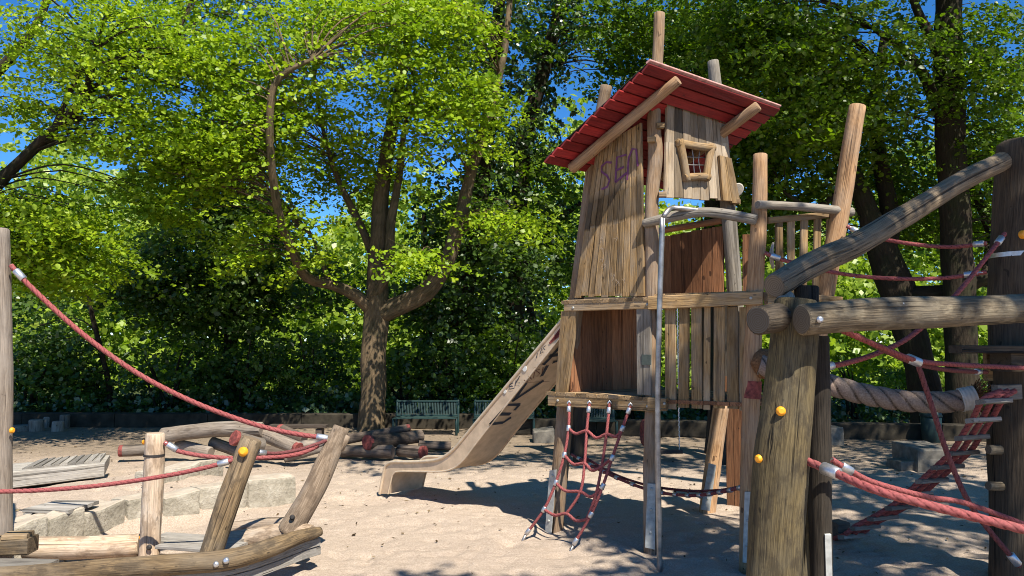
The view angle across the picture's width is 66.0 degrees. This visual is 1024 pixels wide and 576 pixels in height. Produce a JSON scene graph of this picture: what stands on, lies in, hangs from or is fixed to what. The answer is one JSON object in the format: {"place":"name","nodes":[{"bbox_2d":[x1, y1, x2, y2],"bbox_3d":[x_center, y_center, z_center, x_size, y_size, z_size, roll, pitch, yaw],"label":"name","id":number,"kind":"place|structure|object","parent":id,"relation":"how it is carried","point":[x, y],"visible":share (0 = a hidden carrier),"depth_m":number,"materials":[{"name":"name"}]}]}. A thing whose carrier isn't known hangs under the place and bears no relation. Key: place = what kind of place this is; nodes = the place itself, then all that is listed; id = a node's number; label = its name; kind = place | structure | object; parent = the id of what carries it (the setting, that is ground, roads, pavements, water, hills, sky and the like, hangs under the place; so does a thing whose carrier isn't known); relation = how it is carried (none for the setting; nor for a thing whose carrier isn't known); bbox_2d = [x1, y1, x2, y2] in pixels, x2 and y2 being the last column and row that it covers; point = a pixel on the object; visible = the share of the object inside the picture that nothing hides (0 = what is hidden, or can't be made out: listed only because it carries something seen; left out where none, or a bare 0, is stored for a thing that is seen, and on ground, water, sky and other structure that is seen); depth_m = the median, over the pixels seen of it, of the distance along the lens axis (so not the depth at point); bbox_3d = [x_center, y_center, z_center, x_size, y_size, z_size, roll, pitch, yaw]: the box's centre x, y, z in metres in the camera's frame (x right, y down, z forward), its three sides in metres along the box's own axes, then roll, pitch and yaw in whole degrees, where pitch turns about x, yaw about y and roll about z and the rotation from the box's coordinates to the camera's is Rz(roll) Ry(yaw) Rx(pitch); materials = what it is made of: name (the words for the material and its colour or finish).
{"place":"outdoors","nodes":[
{"label":"outdoors","id":0,"kind":"place"},
{"bbox_2d":[14,428,986,575],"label":"leaf litter","id":1,"kind":"object","parent":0,"point":[535,494],"visible":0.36,"depth_m":8.85,"materials":[{"name":"brown plant"}]},
{"bbox_2d":[13,347,988,575],"bbox_3d":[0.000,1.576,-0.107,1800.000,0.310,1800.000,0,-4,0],"label":"sand ground","id":2,"kind":"structure","parent":0,"point":[611,547],"depth_m":7.43,"materials":[{"name":"beige sand"}]},
{"bbox_2d":[13,424,27,431],"bbox_3d":[-9.095,2.614,14.556,0.451,0.149,0.478,0,-4,0],"label":"tree stump","id":3,"kind":"object","parent":2,"relation":"on","point":[21,428],"visible":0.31,"depth_m":14.42,"materials":[{"name":"grey wood"}]},
{"bbox_2d":[28,419,44,431],"bbox_3d":[-8.779,2.559,14.555,0.272,0.259,0.265,0,-4,0],"label":"tree stump","id":4,"kind":"object","parent":2,"relation":"on","point":[34,425],"visible":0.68,"depth_m":14.45,"materials":[{"name":"grey wood"}]},
{"bbox_2d":[43,417,49,427],"bbox_3d":[-8.916,2.602,15.187,0.235,0.257,0.236,0,-4,0],"label":"tree stump","id":5,"kind":"object","parent":2,"relation":"on","point":[46,423],"visible":0.35,"depth_m":15.08,"materials":[{"name":"grey wood"}]},
{"bbox_2d":[13,327,82,411],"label":"shrub","id":6,"kind":"object","parent":2,"relation":"on","point":[35,336],"visible":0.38,"depth_m":16.61,"materials":[{"name":"green plant"}]},
{"bbox_2d":[51,421,63,431],"bbox_3d":[-8.333,2.564,14.467,0.211,0.238,0.206,0,-4,0],"label":"tree stump","id":7,"kind":"object","parent":2,"relation":"on","point":[57,426],"visible":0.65,"depth_m":14.39,"materials":[{"name":"grey wood"}]},
{"bbox_2d":[22,500,98,514],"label":"platform","id":8,"kind":"structure","parent":2,"relation":"on","point":[68,506],"depth_m":6.43,"materials":[{"name":"beige wood"}]},
{"bbox_2d":[13,453,109,488],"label":"balance ramp","id":9,"kind":"structure","parent":2,"relation":"on","point":[45,472],"depth_m":8.91,"materials":[{"name":"beige wood"}]},
{"bbox_2d":[59,414,70,428],"bbox_3d":[-8.457,2.555,14.912,0.182,0.315,0.196,0,-4,0],"label":"tree stump","id":10,"kind":"object","parent":2,"relation":"on","point":[65,418],"visible":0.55,"depth_m":14.85,"materials":[{"name":"grey wood"}]},
{"bbox_2d":[26,354,163,411],"bbox_3d":[-9.022,2.156,17.195,2.595,1.538,2.466,0,-4,0],"label":"shrub","id":11,"kind":"object","parent":2,"relation":"on","point":[102,393],"visible":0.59,"depth_m":16.68,"materials":[{"name":"green plant"}]},
{"bbox_2d":[13,259,198,411],"bbox_3d":[-9.132,1.184,17.507,4.309,3.703,3.282,1,-4,-17],"label":"shade tree","id":12,"kind":"object","parent":2,"relation":"on","point":[62,352],"visible":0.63,"depth_m":16.85,"materials":[{"name":"green plant"}]},
{"bbox_2d":[118,445,144,456],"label":"log","id":13,"kind":"object","parent":2,"relation":"on","point":[129,450],"visible":0.73,"depth_m":10.75,"materials":[{"name":"red paint"}]},
{"bbox_2d":[0,0,299,314],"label":"beech tree","id":14,"kind":"object","parent":2,"relation":"on","point":[43,261],"visible":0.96,"depth_m":12.35,"materials":[{"name":"green plant"}]},
{"bbox_2d":[12,473,295,557],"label":"stone wall","id":15,"kind":"structure","parent":2,"relation":"on","point":[265,490],"depth_m":7.04,"materials":[{"name":"stone"}]},
{"bbox_2d":[112,333,229,411],"bbox_3d":[-7.270,1.954,16.792,2.308,1.980,2.314,0,-4,0],"label":"shrub","id":16,"kind":"object","parent":2,"relation":"on","point":[182,376],"visible":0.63,"depth_m":16.67,"materials":[{"name":"green plant"}]},
{"bbox_2d":[0,227,349,575],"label":"play boat","id":17,"kind":"object","parent":2,"relation":"on","point":[225,545],"visible":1,"depth_m":5.63,"materials":[{"name":"brown wood"}]},
{"bbox_2d":[0,458,232,493],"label":"rope","id":18,"kind":"object","parent":17,"relation":"attached to","point":[223,462],"visible":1,"depth_m":5.37,"materials":[{"name":"fabric"}]},
{"bbox_2d":[9,264,327,440],"bbox_3d":[-2.509,0.495,5.824,2.267,1.322,0.075,1,-4,-10],"label":"rope","id":19,"kind":"object","parent":17,"relation":"attached to","point":[19,274],"visible":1,"depth_m":5.75,"materials":[{"name":"fabric"}]},
{"bbox_2d":[163,441,324,459],"bbox_3d":[-1.971,1.204,5.875,1.185,0.163,0.053,1,-4,-11],"label":"rope","id":20,"kind":"object","parent":17,"relation":"attached to","point":[171,447],"visible":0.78,"depth_m":5.83,"materials":[{"name":"fabric"}]},
{"bbox_2d":[257,439,326,454],"bbox_3d":[-1.605,1.170,5.764,0.057,0.083,0.571,-3,-5,42],"label":"rope","id":21,"kind":"object","parent":17,"relation":"attached to","point":[263,452],"visible":0.99,"depth_m":5.76,"materials":[{"name":"fabric"}]},
{"bbox_2d":[135,459,222,483],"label":"stone wall","id":22,"kind":"structure","parent":2,"relation":"on","point":[185,465],"depth_m":8.41,"materials":[{"name":"stone"}]},
{"bbox_2d":[12,68,366,408],"bbox_3d":[-7.834,-1.227,18.078,10.038,8.606,4.423,0,-4,0],"label":"shade tree","id":23,"kind":"object","parent":2,"relation":"on","point":[224,306],"visible":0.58,"depth_m":17.48,"materials":[{"name":"green plant"}]},
{"bbox_2d":[174,440,214,454],"bbox_3d":[-4.346,2.200,10.779,0.604,0.238,0.156,-1,-4,21],"label":"log","id":24,"kind":"object","parent":2,"relation":"on","point":[185,445],"visible":0.58,"depth_m":10.71,"materials":[{"name":"beige wood"}]},
{"bbox_2d":[159,421,263,442],"bbox_3d":[-4.079,1.962,10.693,1.463,0.321,0.231,-1,-4,8],"label":"log","id":25,"kind":"object","parent":24,"relation":"on","point":[202,430],"visible":0.7,"depth_m":10.62,"materials":[{"name":"beige wood"}]},
{"bbox_2d":[208,437,236,455],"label":"log","id":26,"kind":"object","parent":2,"relation":"on","point":[221,445],"visible":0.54,"depth_m":10.78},
{"bbox_2d":[178,340,307,412],"bbox_3d":[-5.731,2.022,17.032,2.703,1.792,2.517,2,-4,-26],"label":"shrub","id":27,"kind":"object","parent":2,"relation":"on","point":[246,390],"visible":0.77,"depth_m":16.71,"materials":[{"name":"green plant"}]},
{"bbox_2d":[13,412,481,428],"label":"border wall","id":28,"kind":"structure","parent":2,"relation":"on","point":[134,419],"depth_m":15.03,"materials":[{"name":"concrete"}]},
{"bbox_2d":[229,430,265,449],"bbox_3d":[-3.428,1.995,10.235,0.194,0.321,0.469,-4,-5,43],"label":"log","id":29,"kind":"object","parent":2,"relation":"on","point":[235,437],"visible":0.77,"depth_m":10.11,"materials":[{"name":"red paint"}]},
{"bbox_2d":[257,446,283,455],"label":"log","id":30,"kind":"object","parent":2,"relation":"on","point":[271,448],"visible":0.08,"depth_m":11.00,"materials":[{"name":"beige wood"}]},
{"bbox_2d":[276,424,307,440],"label":"log","id":31,"kind":"object","parent":30,"relation":"on","point":[285,427],"visible":0.34,"depth_m":11.14,"materials":[{"name":"red paint"}]},
{"bbox_2d":[268,424,328,433],"bbox_3d":[-3.539,2.396,13.068,0.950,0.259,0.250,0,-4,0],"label":"bench","id":32,"kind":"object","parent":2,"relation":"on","point":[320,428],"visible":0.42,"depth_m":12.95,"materials":[{"name":"brown wood"}]},
{"bbox_2d":[283,446,322,462],"bbox_3d":[-2.683,2.198,10.621,0.778,0.259,0.132,2,-4,-22],"label":"log","id":33,"kind":"object","parent":2,"relation":"on","point":[316,451],"visible":0.2,"depth_m":10.54,"materials":[{"name":"brown wood"}]},
{"bbox_2d":[260,430,303,452],"bbox_3d":[-3.095,2.054,10.535,0.692,0.334,0.180,-2,-4,27],"label":"log","id":34,"kind":"object","parent":33,"relation":"on","point":[279,441],"visible":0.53,"depth_m":10.46,"materials":[{"name":"red paint"}]},
{"bbox_2d":[299,439,317,446],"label":"log","id":35,"kind":"object","parent":2,"relation":"on","point":[308,442],"visible":0.13,"depth_m":10.78,"materials":[{"name":"beige wood"}]},
{"bbox_2d":[260,324,359,412],"bbox_3d":[-4.198,1.855,17.000,2.275,2.171,2.141,-3,-5,40],"label":"shrub","id":36,"kind":"object","parent":2,"relation":"on","point":[311,369],"visible":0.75,"depth_m":16.61,"materials":[{"name":"green plant"}]},
{"bbox_2d":[107,0,580,431],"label":"beech tree","id":37,"kind":"object","parent":2,"relation":"on","point":[266,128],"visible":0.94,"depth_m":13.40,"materials":[{"name":"green plant"}]},
{"bbox_2d":[340,445,394,458],"bbox_3d":[-2.019,2.274,10.970,0.786,0.202,0.177,-1,-4,15],"label":"log","id":38,"kind":"object","parent":2,"relation":"on","point":[380,451],"visible":0.77,"depth_m":10.89,"materials":[{"name":"brown wood"}]},
{"bbox_2d":[362,433,409,449],"bbox_3d":[-1.780,2.163,11.178,0.213,0.232,0.763,-3,-5,37],"label":"log","id":39,"kind":"object","parent":38,"relation":"on","point":[369,442],"visible":0.9,"depth_m":11.04,"materials":[{"name":"red paint"}]},
{"bbox_2d":[348,345,454,411],"bbox_3d":[-2.290,2.031,16.425,2.109,1.696,1.785,2,-4,-25],"label":"shrub","id":40,"kind":"object","parent":2,"relation":"on","point":[426,385],"visible":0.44,"depth_m":16.25,"materials":[{"name":"green plant"}]},
{"bbox_2d":[396,444,427,458],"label":"log","id":41,"kind":"object","parent":2,"relation":"on","point":[412,451],"visible":0.88,"depth_m":10.90,"materials":[{"name":"red paint"}]},
{"bbox_2d":[402,430,424,443],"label":"log","id":42,"kind":"object","parent":2,"relation":"on","point":[415,436],"visible":0.46,"depth_m":11.72,"materials":[{"name":"brown wood"}]},
{"bbox_2d":[348,424,410,443],"bbox_3d":[-1.967,2.153,11.627,0.947,0.264,0.138,1,-4,-18],"label":"log","id":43,"kind":"object","parent":42,"relation":"on","point":[356,437],"visible":0.73,"depth_m":11.60,"materials":[{"name":"red paint"}]},
{"bbox_2d":[392,400,459,435],"bbox_3d":[-1.537,2.342,14.144,1.162,0.639,0.566,0,-4,0],"label":"park bench","id":44,"kind":"object","parent":2,"relation":"on","point":[455,416],"visible":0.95,"depth_m":14.33,"materials":[{"name":"green paint"}]},
{"bbox_2d":[351,192,503,411],"bbox_3d":[-1.798,0.388,17.412,3.276,5.276,3.660,0,-4,0],"label":"shade tree","id":45,"kind":"object","parent":2,"relation":"on","point":[409,286],"visible":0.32,"depth_m":17.12,"materials":[{"name":"green plant"}]},
{"bbox_2d":[418,440,450,449],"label":"log","id":46,"kind":"object","parent":2,"relation":"on","point":[437,445],"visible":0.82,"depth_m":11.68,"materials":[{"name":"brown wood"}]},
{"bbox_2d":[408,335,494,412],"bbox_3d":[-1.299,1.964,16.281,1.934,1.994,2.055,0,-4,0],"label":"shrub","id":47,"kind":"object","parent":2,"relation":"on","point":[447,384],"visible":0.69,"depth_m":16.07,"materials":[{"name":"green plant"}]},
{"bbox_2d":[378,320,559,493],"bbox_3d":[-0.314,1.240,7.940,2.639,1.916,0.556,-4,-5,42],"label":"slide","id":48,"kind":"object","parent":2,"relation":"on","point":[498,423],"visible":0.94,"depth_m":7.68,"materials":[{"name":"metal"}]},
{"bbox_2d":[389,0,571,411],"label":"ivy tree","id":49,"kind":"object","parent":2,"relation":"on","point":[469,252],"visible":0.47,"depth_m":17.18,"materials":[{"name":"green plant"}]},
{"bbox_2d":[13,376,987,422],"bbox_3d":[-1.061,2.592,18.135,30.817,1.256,6.241,0,-4,0],"label":"ground ivy","id":50,"kind":"object","parent":2,"relation":"on","point":[341,404],"visible":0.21,"depth_m":16.21,"materials":[{"name":"green plant"}]},
{"bbox_2d":[473,400,534,428],"bbox_3d":[-0.144,2.342,14.144,1.105,0.639,0.566,0,-4,0],"label":"park bench","id":51,"kind":"object","parent":2,"relation":"on","point":[477,415],"visible":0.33,"depth_m":14.34,"materials":[{"name":"green paint"}]},
{"bbox_2d":[462,321,555,417],"bbox_3d":[-0.113,1.765,16.166,2.105,2.190,2.332,0,-4,0],"label":"shrub","id":52,"kind":"object","parent":2,"relation":"on","point":[511,364],"visible":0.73,"depth_m":16.01,"materials":[{"name":"green plant"}]},
{"bbox_2d":[0,89,1023,391],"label":"woodland","id":53,"kind":"object","parent":2,"relation":"on","point":[116,343],"visible":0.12,"depth_m":28.05,"materials":[{"name":"green plant"}]},
{"bbox_2d":[500,181,585,343],"bbox_3d":[1.122,0.211,20.072,3.294,5.990,3.307,0,-4,0],"label":"shade tree","id":54,"kind":"object","parent":2,"relation":"on","point":[577,203],"visible":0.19,"depth_m":19.91,"materials":[{"name":"green plant"}]},
{"bbox_2d":[532,426,554,442],"bbox_3d":[0.521,2.461,13.119,0.357,0.271,0.512,0,-4,0],"label":"stone seat","id":55,"kind":"object","parent":2,"relation":"on","point":[543,435],"visible":0.78,"depth_m":12.87,"materials":[{"name":"grey stone"}]},
{"bbox_2d":[536,385,593,416],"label":"shrub","id":56,"kind":"object","parent":2,"relation":"on","point":[544,400],"visible":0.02,"depth_m":15.94,"materials":[{"name":"green plant"}]},
{"bbox_2d":[589,408,617,437],"bbox_3d":[1.520,2.308,13.645,0.567,0.639,0.566,0,-4,0],"label":"park bench","id":57,"kind":"object","parent":2,"relation":"on","point":[599,419],"visible":0.45,"depth_m":13.79,"materials":[{"name":"green paint"}]},
{"bbox_2d":[611,410,644,418],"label":"shrub","id":58,"kind":"object","parent":2,"relation":"on","point":[631,415],"visible":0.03,"depth_m":15.83,"materials":[{"name":"green plant"}]},
{"bbox_2d":[478,0,807,407],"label":"ivy tree","id":59,"kind":"object","parent":2,"relation":"on","point":[625,22],"visible":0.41,"depth_m":18.46,"materials":[{"name":"green plant"}]},
{"bbox_2d":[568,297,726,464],"bbox_3d":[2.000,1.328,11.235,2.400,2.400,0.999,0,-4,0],"label":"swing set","id":60,"kind":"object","parent":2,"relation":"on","point":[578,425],"visible":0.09,"depth_m":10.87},
{"bbox_2d":[640,419,643,445],"bbox_3d":[1.889,1.214,11.164,0.133,2.051,0.396,0,-4,0],"label":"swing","id":61,"kind":"object","parent":60,"relation":"hanging from","point":[642,432],"visible":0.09,"depth_m":11.09,"materials":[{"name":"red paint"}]},
{"bbox_2d":[661,309,682,453],"bbox_3d":[2.210,1.248,11.141,0.340,2.143,0.170,0,-4,0],"label":"swing","id":62,"kind":"object","parent":60,"relation":"hanging from","point":[672,451],"visible":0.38,"depth_m":11.08,"materials":[{"name":"rubber"}]},
{"bbox_2d":[655,205,697,571],"bbox_3d":[1.292,0.752,6.051,0.446,2.816,0.136,1,-4,-10],"label":"fire pole","id":63,"kind":"object","parent":2,"relation":"on","point":[666,212],"visible":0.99,"depth_m":5.97,"materials":[{"name":"metal"}]},
{"bbox_2d":[544,11,865,573],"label":"play tower","id":64,"kind":"structure","parent":2,"relation":"on","point":[655,124],"depth_m":6.53,"materials":[{"name":"brown wood"}]},
{"bbox_2d":[521,400,632,550],"bbox_3d":[0.528,1.536,6.535,0.928,1.210,0.340,-3,-5,42],"label":"climbing net","id":65,"kind":"object","parent":64,"relation":"hanging from","point":[598,490],"visible":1,"depth_m":6.48,"materials":[{"name":"red fabric"}]},
{"bbox_2d":[571,453,739,497],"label":"rope walkway","id":66,"kind":"structure","parent":64,"relation":"attached to","point":[698,494],"depth_m":6.99,"materials":[{"name":"fabric"}]},
{"bbox_2d":[675,138,716,181],"bbox_3d":[1.549,-1.063,6.633,0.469,0.371,0.075,3,-5,-35],"label":"window","id":67,"kind":"structure","parent":64,"relation":"in","point":[681,144],"depth_m":6.60,"materials":[{"name":"brown wood"}]},
{"bbox_2d":[757,355,990,415],"bbox_3d":[2.576,0.700,5.682,1.556,0.430,0.226,-1,-4,12],"label":"balance rope","id":68,"kind":"object","parent":64,"relation":"attached to","point":[963,399],"visible":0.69,"depth_m":5.57,"materials":[{"name":"beige fabric"}]},
{"bbox_2d":[764,251,986,280],"bbox_3d":[2.617,-0.167,5.749,1.489,0.238,0.124,-1,-4,14],"label":"rope","id":69,"kind":"object","parent":64,"relation":"attached to","point":[776,257],"visible":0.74,"depth_m":5.74,"materials":[{"name":"fabric"}]},
{"bbox_2d":[846,225,986,248],"bbox_3d":[3.013,-0.395,5.912,0.955,0.245,0.091,-3,-5,39],"label":"rope","id":70,"kind":"object","parent":64,"relation":"attached to","point":[982,243],"visible":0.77,"depth_m":5.83,"materials":[{"name":"fabric"}]},
{"bbox_2d":[627,3,816,415],"bbox_3d":[4.199,-2.103,16.601,4.818,10.138,4.328,0,-4,0],"label":"shade tree","id":71,"kind":"object","parent":2,"relation":"on","point":[712,203],"visible":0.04,"depth_m":16.68,"materials":[{"name":"green plant"}]},
{"bbox_2d":[516,418,985,441],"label":"border wall","id":72,"kind":"structure","parent":2,"relation":"on","point":[857,430],"depth_m":13.43,"materials":[{"name":"concrete"}]},
{"bbox_2d":[632,0,1020,422],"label":"forked tree","id":73,"kind":"object","parent":2,"relation":"on","point":[885,258],"visible":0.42,"depth_m":14.69,"materials":[{"name":"green plant"}]},
{"bbox_2d":[831,425,843,445],"bbox_3d":[5.049,2.405,12.795,0.500,0.339,0.516,0,-4,0],"label":"stone seat","id":74,"kind":"object","parent":2,"relation":"on","point":[837,434],"visible":0.19,"depth_m":12.55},
{"bbox_2d":[664,0,1023,423],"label":"beech tree","id":75,"kind":"object","parent":2,"relation":"on","point":[773,46],"visible":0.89,"depth_m":12.76,"materials":[{"name":"green plant"}]},
{"bbox_2d":[830,358,906,420],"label":"shrub","id":76,"kind":"object","parent":2,"relation":"on","point":[852,376],"visible":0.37,"depth_m":16.53,"materials":[{"name":"green plant"}]},
{"bbox_2d":[746,137,1023,575],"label":"log climbing structure","id":77,"kind":"object","parent":2,"relation":"on","point":[790,521],"visible":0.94,"depth_m":3.83,"materials":[{"name":"brown wood"}]},
{"bbox_2d":[807,458,1023,533],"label":"rope","id":78,"kind":"object","parent":77,"relation":"attached to","point":[830,470],"visible":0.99,"depth_m":3.27,"materials":[{"name":"fabric"}]},
{"bbox_2d":[830,232,1006,369],"bbox_3d":[2.493,0.031,4.788,2.063,0.903,0.072,3,-5,-33],"label":"rope","id":79,"kind":"object","parent":77,"relation":"attached to","point":[999,240],"visible":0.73,"depth_m":4.74,"materials":[{"name":"fabric"}]},
{"bbox_2d":[830,457,1023,523],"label":"rope","id":80,"kind":"object","parent":77,"relation":"attached to","point":[847,468],"visible":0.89,"depth_m":3.90,"materials":[{"name":"fabric"}]},
{"bbox_2d":[832,384,1022,540],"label":"rope ladder","id":81,"kind":"object","parent":77,"relation":"attached to","point":[999,396],"visible":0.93,"depth_m":5.66,"materials":[{"name":"red fabric"}]},
{"bbox_2d":[841,332,1023,369],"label":"rope","id":82,"kind":"object","parent":77,"relation":"attached to","point":[855,336],"visible":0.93,"depth_m":4.57,"materials":[{"name":"red fabric"}]},
{"bbox_2d":[907,354,922,366],"bbox_3d":[2.279,0.411,4.472,0.101,0.080,0.056,1,-4,-16],"label":"rope sleeve","id":83,"kind":"object","parent":82,"relation":"attached to","point":[918,362],"visible":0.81,"depth_m":4.45,"materials":[{"name":"metal"}]},
{"bbox_2d":[916,366,1021,567],"bbox_3d":[2.570,0.992,4.443,0.558,1.145,0.045,0,-4,0],"label":"rope","id":84,"kind":"object","parent":82,"relation":"hanging from","point":[1012,557],"visible":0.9,"depth_m":4.43,"materials":[{"name":"fabric"}]},
{"bbox_2d":[873,367,906,415],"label":"shrub","id":85,"kind":"object","parent":2,"relation":"on","point":[900,372],"visible":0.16,"depth_m":17.36,"materials":[{"name":"green plant"}]},
{"bbox_2d":[886,457,914,471],"bbox_3d":[5.058,2.306,10.221,0.235,0.191,0.420,0,-4,0],"label":"stone seat","id":86,"kind":"object","parent":2,"relation":"on","point":[899,464],"visible":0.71,"depth_m":10.09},
{"bbox_2d":[892,441,951,472],"bbox_3d":[5.351,2.220,10.295,0.476,0.371,0.720,0,-4,0],"label":"stone seat","id":87,"kind":"object","parent":2,"relation":"on","point":[924,456],"visible":0.58,"depth_m":10.03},
{"bbox_2d":[919,412,942,442],"bbox_3d":[6.850,2.270,12.882,0.333,0.550,0.333,-2,-4,22],"label":"litter bin","id":88,"kind":"object","parent":2,"relation":"on","point":[929,433],"visible":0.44,"depth_m":12.77,"materials":[{"name":"green metal"}]},
{"bbox_2d":[980,355,987,423],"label":"shrub","id":89,"kind":"object","parent":2,"relation":"on","point":[981,357],"depth_m":15.64,"materials":[{"name":"green plant"}]},
{"bbox_2d":[0,0,1023,342],"label":"sky","id":90,"kind":"structure","parent":0,"point":[562,113],"materials":[{"name":"blue"}]}
]}

